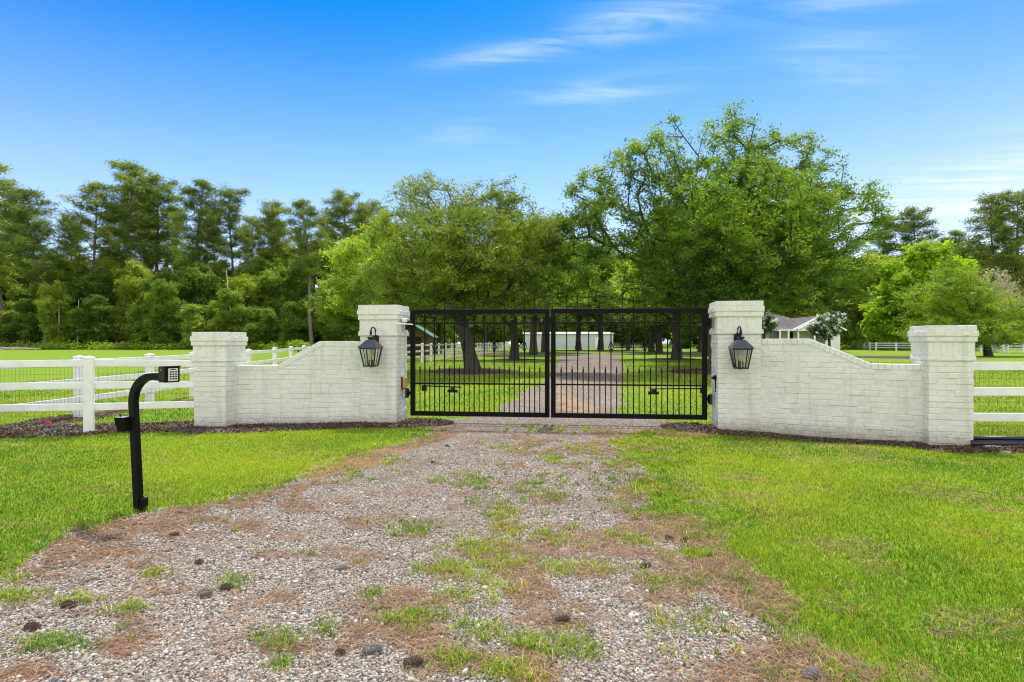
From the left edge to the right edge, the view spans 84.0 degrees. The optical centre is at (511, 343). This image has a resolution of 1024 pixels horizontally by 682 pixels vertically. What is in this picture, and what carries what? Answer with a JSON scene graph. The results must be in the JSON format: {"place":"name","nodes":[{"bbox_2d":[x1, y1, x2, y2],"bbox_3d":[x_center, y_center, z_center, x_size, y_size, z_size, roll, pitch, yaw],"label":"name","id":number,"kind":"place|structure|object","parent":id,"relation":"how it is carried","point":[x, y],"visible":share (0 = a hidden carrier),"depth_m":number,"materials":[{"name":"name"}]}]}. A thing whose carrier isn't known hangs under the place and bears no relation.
{"place":"outdoors","nodes":[
{"label":"outdoors","id":0,"kind":"place"},
{"bbox_2d":[0,350,791,681],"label":"gravel driveway","id":1,"kind":"structure","parent":0,"point":[576,362],"depth_m":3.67,"materials":[{"name":"grey gravel"}]},
{"bbox_2d":[0,422,1023,681],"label":"pine needles","id":2,"kind":"object","parent":1,"relation":"on","point":[544,616],"visible":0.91,"depth_m":3.10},
{"bbox_2d":[0,344,1023,681],"bbox_3d":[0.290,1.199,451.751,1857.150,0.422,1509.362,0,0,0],"label":"lawn","id":3,"kind":"structure","parent":0,"point":[18,374],"depth_m":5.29,"materials":[{"name":"green plant"}]},
{"bbox_2d":[0,310,24,345],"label":"woodland tree","id":4,"kind":"object","parent":3,"relation":"on","point":[8,332],"visible":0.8,"depth_m":96.47,"materials":[{"name":"green plant"}]},
{"bbox_2d":[0,159,33,321],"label":"pine tree","id":5,"kind":"object","parent":3,"relation":"on","point":[4,258],"visible":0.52,"depth_m":100.43,"materials":[{"name":"green plant"}]},
{"bbox_2d":[0,256,33,309],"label":"woodland tree","id":6,"kind":"object","parent":3,"relation":"on","point":[19,279],"visible":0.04,"depth_m":109.04,"materials":[{"name":"green plant"}]},
{"bbox_2d":[10,298,43,347],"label":"woodland tree","id":7,"kind":"object","parent":3,"relation":"on","point":[30,332],"visible":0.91,"depth_m":93.82,"materials":[{"name":"green plant"}]},
{"bbox_2d":[4,284,51,337],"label":"woodland tree","id":8,"kind":"object","parent":3,"relation":"on","point":[18,295],"visible":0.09,"depth_m":102.27,"materials":[{"name":"green plant"}]},
{"bbox_2d":[0,183,81,338],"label":"pine tree","id":9,"kind":"object","parent":3,"relation":"on","point":[22,213],"visible":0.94,"depth_m":95.96,"materials":[{"name":"green plant"}]},
{"bbox_2d":[32,280,76,347],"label":"woodland tree","id":10,"kind":"object","parent":3,"relation":"on","point":[46,311],"visible":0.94,"depth_m":94.05,"materials":[{"name":"green plant"}]},
{"bbox_2d":[33,254,88,348],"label":"woodland tree","id":11,"kind":"object","parent":3,"relation":"on","point":[71,269],"visible":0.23,"depth_m":100.83,"materials":[{"name":"green plant"}]},
{"bbox_2d":[51,213,84,260],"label":"pine tree","id":12,"kind":"object","parent":3,"relation":"on","point":[65,235],"visible":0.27,"depth_m":124.05,"materials":[{"name":"green plant"}]},
{"bbox_2d":[63,294,116,347],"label":"woodland tree","id":13,"kind":"object","parent":3,"relation":"on","point":[98,325],"visible":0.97,"depth_m":93.91,"materials":[{"name":"green plant"}]},
{"bbox_2d":[54,179,127,286],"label":"pine tree","id":14,"kind":"object","parent":3,"relation":"on","point":[101,232],"visible":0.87,"depth_m":102.71,"materials":[{"name":"green plant"}]},
{"bbox_2d":[65,271,117,348],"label":"woodland tree","id":15,"kind":"object","parent":3,"relation":"on","point":[83,285],"visible":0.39,"depth_m":98.85,"materials":[{"name":"green plant"}]},
{"bbox_2d":[97,271,140,343],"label":"woodland tree","id":16,"kind":"object","parent":3,"relation":"on","point":[110,282],"visible":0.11,"depth_m":105.80,"materials":[{"name":"green plant"}]},
{"bbox_2d":[107,257,152,348],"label":"woodland tree","id":17,"kind":"object","parent":3,"relation":"on","point":[126,299],"visible":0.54,"depth_m":99.82,"materials":[{"name":"green plant"}]},
{"bbox_2d":[94,158,177,287],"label":"pine tree","id":18,"kind":"object","parent":3,"relation":"on","point":[134,171],"visible":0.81,"depth_m":106.52,"materials":[{"name":"green plant"}]},
{"bbox_2d":[120,304,151,348],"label":"woodland tree","id":19,"kind":"object","parent":3,"relation":"on","point":[136,333],"visible":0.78,"depth_m":95.15,"materials":[{"name":"green plant"}]},
{"bbox_2d":[128,366,180,511],"bbox_3d":[-2.834,0.812,4.519,0.476,1.271,0.133,0,0,24],"label":"keypad stand","id":20,"kind":"object","parent":3,"relation":"on","point":[166,374],"visible":0.97,"depth_m":4.54,"materials":[{"name":"black metal"}]},
{"bbox_2d":[1,345,309,416],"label":"rail fence","id":21,"kind":"object","parent":3,"relation":"on","point":[149,392],"visible":0.38,"depth_m":11.82,"materials":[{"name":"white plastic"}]},
{"bbox_2d":[130,171,191,276],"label":"pine tree","id":22,"kind":"object","parent":3,"relation":"on","point":[162,198],"visible":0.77,"depth_m":111.04,"materials":[{"name":"green plant"}]},
{"bbox_2d":[137,267,189,348],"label":"woodland tree","id":23,"kind":"object","parent":3,"relation":"on","point":[145,286],"visible":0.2,"depth_m":99.04,"materials":[{"name":"green plant"}]},
{"bbox_2d":[141,279,187,349],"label":"woodland tree","id":24,"kind":"object","parent":3,"relation":"on","point":[158,332],"visible":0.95,"depth_m":92.35,"materials":[{"name":"green plant"}]},
{"bbox_2d":[159,203,191,271],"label":"pine tree","id":25,"kind":"object","parent":3,"relation":"on","point":[180,241],"visible":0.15,"depth_m":123.43,"materials":[{"name":"green plant"}]},
{"bbox_2d":[167,248,220,341],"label":"woodland tree","id":26,"kind":"object","parent":3,"relation":"on","point":[189,298],"visible":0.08,"depth_m":110.10,"materials":[{"name":"green plant"}]},
{"bbox_2d":[167,177,227,303],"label":"pine tree","id":27,"kind":"object","parent":3,"relation":"on","point":[203,210],"visible":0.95,"depth_m":105.64,"materials":[{"name":"green plant"}]},
{"bbox_2d":[176,302,218,349],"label":"woodland tree","id":28,"kind":"object","parent":3,"relation":"on","point":[195,322],"visible":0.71,"depth_m":91.84,"materials":[{"name":"green plant"}]},
{"bbox_2d":[172,260,225,342],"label":"woodland tree","id":29,"kind":"object","parent":3,"relation":"on","point":[206,290],"visible":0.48,"depth_m":99.05,"materials":[{"name":"green plant"}]},
{"bbox_2d":[0,340,441,349],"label":"undergrowth","id":30,"kind":"object","parent":3,"relation":"on","point":[111,346],"visible":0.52,"depth_m":91.11,"materials":[{"name":"green plant"}]},
{"bbox_2d":[191,181,257,312],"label":"pine tree","id":31,"kind":"object","parent":3,"relation":"on","point":[235,218],"visible":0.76,"depth_m":111.03,"materials":[{"name":"green plant"}]},
{"bbox_2d":[209,288,252,331],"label":"woodland tree","id":32,"kind":"object","parent":3,"relation":"on","point":[224,316],"visible":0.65,"depth_m":91.91,"materials":[{"name":"green plant"}]},
{"bbox_2d":[222,272,270,346],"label":"woodland tree","id":33,"kind":"object","parent":3,"relation":"on","point":[245,284],"visible":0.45,"depth_m":103.35,"materials":[{"name":"green plant"}]},
{"bbox_2d":[220,254,274,347],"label":"woodland tree","id":34,"kind":"object","parent":3,"relation":"on","point":[255,269],"visible":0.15,"depth_m":109.09,"materials":[{"name":"green plant"}]},
{"bbox_2d":[236,214,266,269],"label":"pine tree","id":35,"kind":"object","parent":3,"relation":"on","point":[249,220],"visible":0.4,"depth_m":121.43,"materials":[{"name":"green plant"}]},
{"bbox_2d":[240,306,281,349],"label":"woodland tree","id":36,"kind":"object","parent":3,"relation":"on","point":[254,331],"visible":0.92,"depth_m":92.82,"materials":[{"name":"green plant"}]},
{"bbox_2d":[249,198,296,272],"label":"pine tree","id":37,"kind":"object","parent":3,"relation":"on","point":[270,214],"visible":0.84,"depth_m":115.20,"materials":[{"name":"green plant"}]},
{"bbox_2d":[250,264,296,344],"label":"woodland tree","id":38,"kind":"object","parent":3,"relation":"on","point":[272,279],"visible":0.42,"depth_m":102.13,"materials":[{"name":"green plant"}]},
{"bbox_2d":[269,238,315,279],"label":"woodland tree","id":39,"kind":"object","parent":3,"relation":"on","point":[278,261],"visible":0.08,"depth_m":113.50,"materials":[{"name":"green plant"}]},
{"bbox_2d":[278,298,319,347],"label":"woodland tree","id":40,"kind":"object","parent":3,"relation":"on","point":[297,328],"visible":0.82,"depth_m":91.08,"materials":[{"name":"green plant"}]},
{"bbox_2d":[278,196,328,345],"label":"pine tree","id":41,"kind":"object","parent":3,"relation":"on","point":[299,237],"visible":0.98,"depth_m":89.35,"materials":[{"name":"green plant"}]},
{"bbox_2d":[282,236,333,342],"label":"woodland tree","id":42,"kind":"object","parent":3,"relation":"on","point":[295,277],"visible":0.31,"depth_m":102.18,"materials":[{"name":"green plant"}]},
{"bbox_2d":[300,266,359,327],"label":"avenue tree","id":43,"kind":"object","parent":3,"relation":"on","point":[313,296],"visible":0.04,"depth_m":46.72,"materials":[{"name":"green plant"}]},
{"bbox_2d":[313,269,352,340],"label":"woodland tree","id":44,"kind":"object","parent":3,"relation":"on","point":[322,331],"visible":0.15,"depth_m":100.04,"materials":[{"name":"green plant"}]},
{"bbox_2d":[325,323,359,340],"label":"woodland tree","id":45,"kind":"object","parent":3,"relation":"on","point":[336,333],"visible":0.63,"depth_m":93.68,"materials":[{"name":"green plant"}]},
{"bbox_2d":[319,187,374,275],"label":"pine tree","id":46,"kind":"object","parent":3,"relation":"on","point":[344,205],"visible":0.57,"depth_m":103.14,"materials":[{"name":"green plant"}]},
{"bbox_2d":[349,196,391,249],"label":"pine tree","id":47,"kind":"object","parent":3,"relation":"on","point":[373,205],"visible":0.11,"depth_m":109.02,"materials":[{"name":"green plant"}]},
{"bbox_2d":[313,229,438,323],"bbox_3d":[-10.625,-3.744,43.079,9.987,10.447,10.856,0,0,26],"label":"avenue tree","id":48,"kind":"object","parent":3,"relation":"on","point":[324,299],"visible":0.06,"depth_m":41.53,"materials":[{"name":"green plant"}]},
{"bbox_2d":[316,215,447,322],"bbox_3d":[-8.254,-3.428,37.224,8.893,9.754,9.946,0,0,-16],"label":"avenue tree","id":49,"kind":"object","parent":3,"relation":"on","point":[359,247],"visible":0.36,"depth_m":35.58,"materials":[{"name":"green plant"}]},
{"bbox_2d":[407,325,438,354],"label":"shed","id":50,"kind":"structure","parent":3,"relation":"on","point":[420,337],"depth_m":52.81,"materials":[{"name":"brown metal"}]},
{"bbox_2d":[409,269,481,352],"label":"avenue tree","id":51,"kind":"object","parent":3,"relation":"on","point":[437,330],"visible":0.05,"depth_m":61.74,"materials":[{"name":"green plant"}]},
{"bbox_2d":[407,342,508,362],"bbox_3d":[-3.056,0.618,63.500,0.146,1.500,71.081,0,0,4],"label":"rail fence","id":52,"kind":"object","parent":3,"relation":"on","point":[431,355],"visible":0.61,"depth_m":40.56,"materials":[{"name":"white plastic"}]},
{"bbox_2d":[470,319,493,346],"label":"woodland tree","id":53,"kind":"object","parent":3,"relation":"on","point":[479,334],"visible":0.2,"depth_m":123.76,"materials":[{"name":"green plant"}]},
{"bbox_2d":[452,300,520,350],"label":"avenue tree","id":54,"kind":"object","parent":3,"relation":"on","point":[497,326],"visible":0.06,"depth_m":77.68,"materials":[{"name":"green plant"}]},
{"bbox_2d":[489,327,509,347],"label":"woodland tree","id":55,"kind":"object","parent":3,"relation":"on","point":[499,335],"visible":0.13,"depth_m":124.05,"materials":[{"name":"green plant"}]},
{"bbox_2d":[522,332,614,347],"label":"metal barn","id":56,"kind":"structure","parent":3,"relation":"on","point":[571,339],"depth_m":112.00,"materials":[{"name":"white metal"}]},
{"bbox_2d":[550,315,591,331],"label":"woodland tree","id":57,"kind":"object","parent":3,"relation":"on","point":[570,328],"visible":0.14,"depth_m":123.00,"materials":[{"name":"green plant"}]},
{"bbox_2d":[263,428,893,478],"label":"dead grass","id":58,"kind":"structure","parent":3,"relation":"on","point":[386,449],"depth_m":6.50,"materials":[{"name":"brown plant"}]},
{"bbox_2d":[565,234,616,349],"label":"avenue tree","id":59,"kind":"object","parent":3,"relation":"on","point":[579,327],"visible":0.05,"depth_m":83.09,"materials":[{"name":"green plant"}]},
{"bbox_2d":[571,227,626,350],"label":"avenue tree","id":60,"kind":"object","parent":3,"relation":"on","point":[602,265],"visible":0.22,"depth_m":81.08,"materials":[{"name":"green plant"}]},
{"bbox_2d":[612,321,641,347],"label":"woodland tree","id":61,"kind":"object","parent":3,"relation":"on","point":[617,327],"visible":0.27,"depth_m":123.52,"materials":[{"name":"green plant"}]},
{"bbox_2d":[601,284,668,351],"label":"avenue tree","id":62,"kind":"object","parent":3,"relation":"on","point":[652,330],"visible":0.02,"depth_m":70.02,"materials":[{"name":"green plant"}]},
{"bbox_2d":[604,267,671,352],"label":"avenue tree","id":63,"kind":"object","parent":3,"relation":"on","point":[659,342],"visible":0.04,"depth_m":60.67,"materials":[{"name":"green plant"}]},
{"bbox_2d":[606,217,682,358],"bbox_3d":[11.380,-4.326,39.971,10.587,11.612,11.841,0,0,-22],"label":"avenue tree","id":64,"kind":"object","parent":3,"relation":"on","point":[674,353],"visible":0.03,"depth_m":40.09,"materials":[{"name":"green plant"}]},
{"bbox_2d":[634,324,669,347],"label":"woodland tree","id":65,"kind":"object","parent":3,"relation":"on","point":[664,335],"visible":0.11,"depth_m":123.52,"materials":[{"name":"green plant"}]},
{"bbox_2d":[670,325,697,348],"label":"woodland tree","id":66,"kind":"object","parent":3,"relation":"on","point":[685,336],"visible":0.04,"depth_m":106.27,"materials":[{"name":"green plant"}]},
{"bbox_2d":[633,185,817,319],"bbox_3d":[11.412,-3.512,29.212,9.552,9.993,10.384,0,0,-10],"label":"avenue tree","id":67,"kind":"object","parent":3,"relation":"on","point":[717,298],"visible":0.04,"depth_m":28.26,"materials":[{"name":"green plant"}]},
{"bbox_2d":[761,310,779,338],"bbox_3d":[26.564,-1.493,60.023,3.193,5.787,2.766,0,0,21],"label":"crepe myrtle","id":68,"kind":"object","parent":3,"relation":"on","point":[769,323],"visible":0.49,"depth_m":59.36,"materials":[{"name":"green plant"}]},
{"bbox_2d":[777,289,825,317],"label":"woodland tree","id":69,"kind":"object","parent":3,"relation":"on","point":[798,313],"visible":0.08,"depth_m":96.89,"materials":[{"name":"green plant"}]},
{"bbox_2d":[761,313,846,350],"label":"house","id":70,"kind":"structure","parent":3,"relation":"on","point":[790,328],"depth_m":82.43,"materials":[{"name":"white"}]},
{"bbox_2d":[805,310,848,346],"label":"crepe myrtle","id":71,"kind":"object","parent":3,"relation":"on","point":[825,328],"visible":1,"depth_m":67.63,"materials":[{"name":"plant"}]},
{"bbox_2d":[817,255,873,348],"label":"woodland tree","id":72,"kind":"object","parent":3,"relation":"on","point":[851,333],"visible":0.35,"depth_m":95.66,"materials":[{"name":"green plant"}]},
{"bbox_2d":[691,337,1021,349],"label":"undergrowth","id":73,"kind":"object","parent":3,"relation":"on","point":[853,344],"visible":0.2,"depth_m":91.39,"materials":[{"name":"green plant"}]},
{"bbox_2d":[849,250,896,348],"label":"woodland tree","id":74,"kind":"object","parent":3,"relation":"on","point":[875,279],"visible":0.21,"depth_m":97.19,"materials":[{"name":"green plant"}]},
{"bbox_2d":[863,213,903,260],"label":"pine tree","id":75,"kind":"object","parent":3,"relation":"on","point":[887,248],"visible":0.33,"depth_m":111.22,"materials":[{"name":"green plant"}]},
{"bbox_2d":[857,235,978,342],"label":"lime tree","id":76,"kind":"object","parent":3,"relation":"on","point":[917,261],"visible":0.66,"depth_m":82.43,"materials":[{"name":"green plant"}]},
{"bbox_2d":[890,204,945,259],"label":"pine tree","id":77,"kind":"object","parent":3,"relation":"on","point":[909,227],"visible":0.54,"depth_m":107.14,"materials":[{"name":"green plant"}]},
{"bbox_2d":[859,342,1023,352],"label":"rail fence","id":78,"kind":"object","parent":3,"relation":"on","point":[1007,349],"visible":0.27,"depth_m":79.92,"materials":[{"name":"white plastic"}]},
{"bbox_2d":[936,229,974,253],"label":"pine tree","id":79,"kind":"object","parent":3,"relation":"on","point":[959,234],"visible":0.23,"depth_m":113.47,"materials":[{"name":"green plant"}]},
{"bbox_2d":[888,257,1023,355],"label":"cypress tree","id":80,"kind":"object","parent":3,"relation":"on","point":[988,322],"visible":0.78,"depth_m":48.02,"materials":[{"name":"green plant"}]},
{"bbox_2d":[946,239,996,287],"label":"woodland tree","id":81,"kind":"object","parent":3,"relation":"on","point":[983,262],"visible":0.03,"depth_m":105.36,"materials":[{"name":"green plant"}]},
{"bbox_2d":[951,188,1021,338],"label":"pine tree","id":82,"kind":"object","parent":3,"relation":"on","point":[979,237],"visible":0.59,"depth_m":98.12,"materials":[{"name":"green plant"}]},
{"bbox_2d":[971,266,1023,352],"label":"bare tree","id":83,"kind":"object","parent":3,"relation":"on","point":[1000,279],"visible":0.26,"depth_m":65.52,"materials":[{"name":"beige plant"}]},
{"bbox_2d":[980,186,1023,338],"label":"pine tree","id":84,"kind":"object","parent":3,"relation":"on","point":[1013,217],"visible":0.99,"depth_m":93.93,"materials":[{"name":"green plant"}]},
{"bbox_2d":[0,0,1023,343],"label":"sky","id":85,"kind":"structure","parent":0,"point":[283,100],"materials":[{"name":"blue"}]},
{"bbox_2d":[11,349,1023,453],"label":"mulch bed","id":86,"kind":"object","parent":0,"point":[699,370],"visible":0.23,"depth_m":24.80,"materials":[{"name":"brown soil"}]},
{"bbox_2d":[0,356,193,431],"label":"rail fence","id":87,"kind":"object","parent":86,"relation":"on","point":[88,406],"visible":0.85,"depth_m":8.38,"materials":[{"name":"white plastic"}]},
{"bbox_2d":[190,332,247,426],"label":"brick pillar","id":88,"kind":"structure","parent":86,"relation":"on","point":[217,357],"depth_m":9.03,"materials":[{"name":"white brick"}]},
{"bbox_2d":[235,341,360,424],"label":"wing wall","id":89,"kind":"structure","parent":86,"relation":"on","point":[319,381],"depth_m":9.45,"materials":[{"name":"brick"}]},
{"bbox_2d":[357,305,409,422],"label":"brick pillar","id":90,"kind":"structure","parent":86,"relation":"on","point":[382,395],"depth_m":9.53,"materials":[{"name":"white brick"}]},
{"bbox_2d":[358,327,382,367],"bbox_3d":[-2.307,0.064,9.348,0.310,0.679,0.370,0,0,9],"label":"wall lantern","id":91,"kind":"object","parent":90,"relation":"attached to","point":[372,342],"depth_m":9.27,"materials":[{"name":"black metal"}]},
{"bbox_2d":[405,294,549,417],"bbox_3d":[-0.597,0.201,9.612,2.459,2.067,0.100,0,0,6],"label":"gate leaf","id":92,"kind":"object","parent":90,"relation":"attached to","point":[454,311],"visible":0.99,"depth_m":9.59,"materials":[{"name":"metal"}]},
{"bbox_2d":[341,169,578,370],"bbox_3d":[-2.071,-2.983,24.453,8.717,8.946,8.838,0,0,45],"label":"oak tree","id":93,"kind":"object","parent":86,"relation":"on","point":[461,277],"visible":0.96,"depth_m":23.40,"materials":[{"name":"green plant"}]},
{"bbox_2d":[0,413,1023,453],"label":"bark mulch","id":94,"kind":"object","parent":86,"relation":"on","point":[17,430],"visible":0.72,"depth_m":8.71,"materials":[{"name":"brown wood"}]},
{"bbox_2d":[451,212,590,359],"bbox_3d":[0.295,-3.760,38.788,10.609,10.404,9.486,0,0,0],"label":"avenue tree","id":95,"kind":"object","parent":86,"relation":"on","point":[511,330],"visible":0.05,"depth_m":38.80,"materials":[{"name":"green plant"}]},
{"bbox_2d":[502,211,590,354],"bbox_3d":[2.427,-5.641,55.063,11.434,14.399,12.788,0,0,-7],"label":"avenue tree","id":96,"kind":"object","parent":86,"relation":"on","point":[531,349],"visible":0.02,"depth_m":54.52,"materials":[{"name":"green plant"}]},
{"bbox_2d":[537,218,606,351],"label":"avenue tree","id":97,"kind":"object","parent":86,"relation":"on","point":[592,276],"visible":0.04,"depth_m":66.65,"materials":[{"name":"green plant"}]},
{"bbox_2d":[533,97,901,371],"bbox_3d":[8.511,-4.424,24.501,13.035,11.819,10.909,0,0,43],"label":"oak tree","id":98,"kind":"object","parent":86,"relation":"on","point":[747,215],"visible":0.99,"depth_m":23.17,"materials":[{"name":"green plant"}]},
{"bbox_2d":[708,301,764,431],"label":"brick pillar","id":99,"kind":"structure","parent":86,"relation":"on","point":[736,404],"depth_m":8.88,"materials":[{"name":"white brick"}]},
{"bbox_2d":[551,293,712,419],"bbox_3d":[1.937,0.201,9.327,2.592,2.067,0.100,0,0,6],"label":"gate leaf","id":100,"kind":"object","parent":99,"relation":"attached to","point":[667,310],"visible":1,"depth_m":9.31,"materials":[{"name":"metal"}]},
{"bbox_2d":[728,326,753,369],"bbox_3d":[3.489,0.069,8.696,0.310,0.679,0.370,0,0,9],"label":"wall lantern","id":101,"kind":"object","parent":99,"relation":"attached to","point":[739,343],"depth_m":8.61,"materials":[{"name":"black metal"}]},
{"bbox_2d":[760,339,923,441],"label":"wing wall","id":102,"kind":"structure","parent":86,"relation":"on","point":[811,387],"depth_m":8.32,"materials":[{"name":"brick"}]},
{"bbox_2d":[907,325,978,445],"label":"brick pillar","id":103,"kind":"structure","parent":86,"relation":"on","point":[944,355],"depth_m":7.57,"materials":[{"name":"white brick"}]},
{"bbox_2d":[970,436,1023,446],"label":"drain pipe","id":104,"kind":"object","parent":86,"relation":"on","point":[997,440],"visible":0.82,"depth_m":7.46,"materials":[{"name":"black plastic"}]},
{"bbox_2d":[973,361,1023,435],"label":"rail fence","id":105,"kind":"object","parent":86,"relation":"on","point":[979,391],"visible":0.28,"depth_m":7.60,"materials":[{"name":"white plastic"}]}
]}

